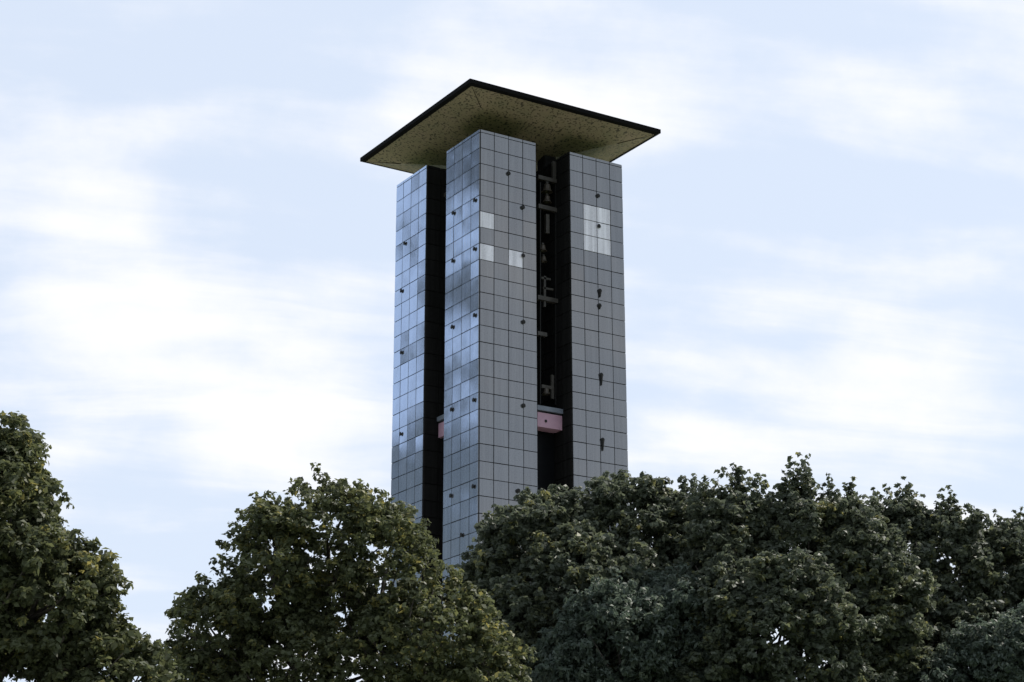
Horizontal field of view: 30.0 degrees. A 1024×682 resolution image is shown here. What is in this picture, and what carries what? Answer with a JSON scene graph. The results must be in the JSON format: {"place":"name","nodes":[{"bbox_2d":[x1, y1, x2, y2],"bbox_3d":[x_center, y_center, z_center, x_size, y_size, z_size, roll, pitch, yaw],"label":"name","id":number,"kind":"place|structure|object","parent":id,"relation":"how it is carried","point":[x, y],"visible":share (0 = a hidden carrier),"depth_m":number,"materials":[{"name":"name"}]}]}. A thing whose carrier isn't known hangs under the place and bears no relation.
{"place":"outdoors","nodes":[
{"label":"outdoors","id":0,"kind":"place"},
{"bbox_2d":[360,78,660,665],"bbox_3d":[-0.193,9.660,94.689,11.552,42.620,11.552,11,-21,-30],"label":"carillon tower","id":1,"kind":"structure","parent":0,"point":[499,326],"depth_m":95.20,"materials":[{"name":"stone"}]},
{"bbox_2d":[538,243,546,252],"bbox_3d":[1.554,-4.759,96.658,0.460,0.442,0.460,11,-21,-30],"label":"bell","id":2,"kind":"object","parent":1,"relation":"hanging from","point":[543,248],"visible":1,"depth_m":96.56,"materials":[{"name":"brown metal"}]},
{"bbox_2d":[541,254,546,262],"bbox_3d":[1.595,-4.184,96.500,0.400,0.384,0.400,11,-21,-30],"label":"bell","id":3,"kind":"object","parent":1,"relation":"hanging from","point":[543,259],"visible":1,"depth_m":96.43,"materials":[{"name":"brown metal"}]},
{"bbox_2d":[541,388,550,395],"bbox_3d":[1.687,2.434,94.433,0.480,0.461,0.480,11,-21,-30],"label":"bell","id":4,"kind":"object","parent":1,"relation":"hanging from","point":[546,392],"visible":1,"depth_m":94.33,"materials":[{"name":"brown metal"}]},
{"bbox_2d":[541,181,552,193],"bbox_3d":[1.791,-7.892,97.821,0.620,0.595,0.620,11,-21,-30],"label":"bell","id":5,"kind":"object","parent":1,"relation":"hanging from","point":[547,188],"visible":1,"depth_m":97.73,"materials":[{"name":"brown metal"}]},
{"bbox_2d":[542,193,551,204],"bbox_3d":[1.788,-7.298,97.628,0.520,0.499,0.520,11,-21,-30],"label":"bell","id":6,"kind":"object","parent":1,"relation":"hanging from","point":[546,200],"visible":1,"depth_m":97.56,"materials":[{"name":"brown metal"}]},
{"bbox_2d":[0,0,1023,681],"label":"sky","id":7,"kind":"structure","parent":0,"point":[823,220],"materials":[{"name":"blue"}]},
{"label":"lawn","id":8,"kind":"structure","parent":0,"visible":0},
{"bbox_2d":[0,410,184,681],"bbox_3d":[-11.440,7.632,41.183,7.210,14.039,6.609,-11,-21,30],"label":"broadleaf tree","id":9,"kind":"object","parent":8,"relation":"on","point":[82,633],"visible":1,"depth_m":40.77,"materials":[{"name":"green plant"}]},
{"bbox_2d":[155,462,537,681],"bbox_3d":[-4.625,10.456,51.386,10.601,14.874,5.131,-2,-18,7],"label":"broadleaf tree","id":10,"kind":"object","parent":8,"relation":"on","point":[392,620],"visible":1,"depth_m":51.38,"materials":[{"name":"green plant"}]},
{"bbox_2d":[899,599,1023,681],"bbox_3d":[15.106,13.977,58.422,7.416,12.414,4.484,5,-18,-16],"label":"broadleaf tree","id":11,"kind":"object","parent":8,"relation":"on","point":[1000,645],"visible":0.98,"depth_m":59.05,"materials":[{"name":"green plant"}]},
{"label":"paved forecourt","id":12,"kind":"structure","parent":0,"visible":0},
{"bbox_2d":[453,468,734,681],"bbox_3d":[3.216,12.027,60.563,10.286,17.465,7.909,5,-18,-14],"label":"broadleaf tree","id":13,"kind":"object","parent":12,"relation":"on","point":[580,548],"visible":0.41,"depth_m":61.32,"materials":[{"name":"green plant"}]},
{"bbox_2d":[527,562,781,681],"bbox_3d":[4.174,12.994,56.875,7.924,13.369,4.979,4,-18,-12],"label":"broadleaf tree","id":14,"kind":"object","parent":12,"relation":"on","point":[566,653],"visible":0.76,"depth_m":56.77,"materials":[{"name":"green plant"}]},
{"bbox_2d":[649,452,940,681],"bbox_3d":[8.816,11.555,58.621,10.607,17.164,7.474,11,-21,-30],"label":"broadleaf tree","id":15,"kind":"object","parent":12,"relation":"on","point":[828,580],"visible":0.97,"depth_m":58.73,"materials":[{"name":"green plant"}]},
{"bbox_2d":[815,476,1023,680],"bbox_3d":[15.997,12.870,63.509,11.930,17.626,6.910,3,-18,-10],"label":"broadleaf tree","id":16,"kind":"object","parent":12,"relation":"on","point":[982,559],"visible":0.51,"depth_m":64.52,"materials":[{"name":"green plant"}]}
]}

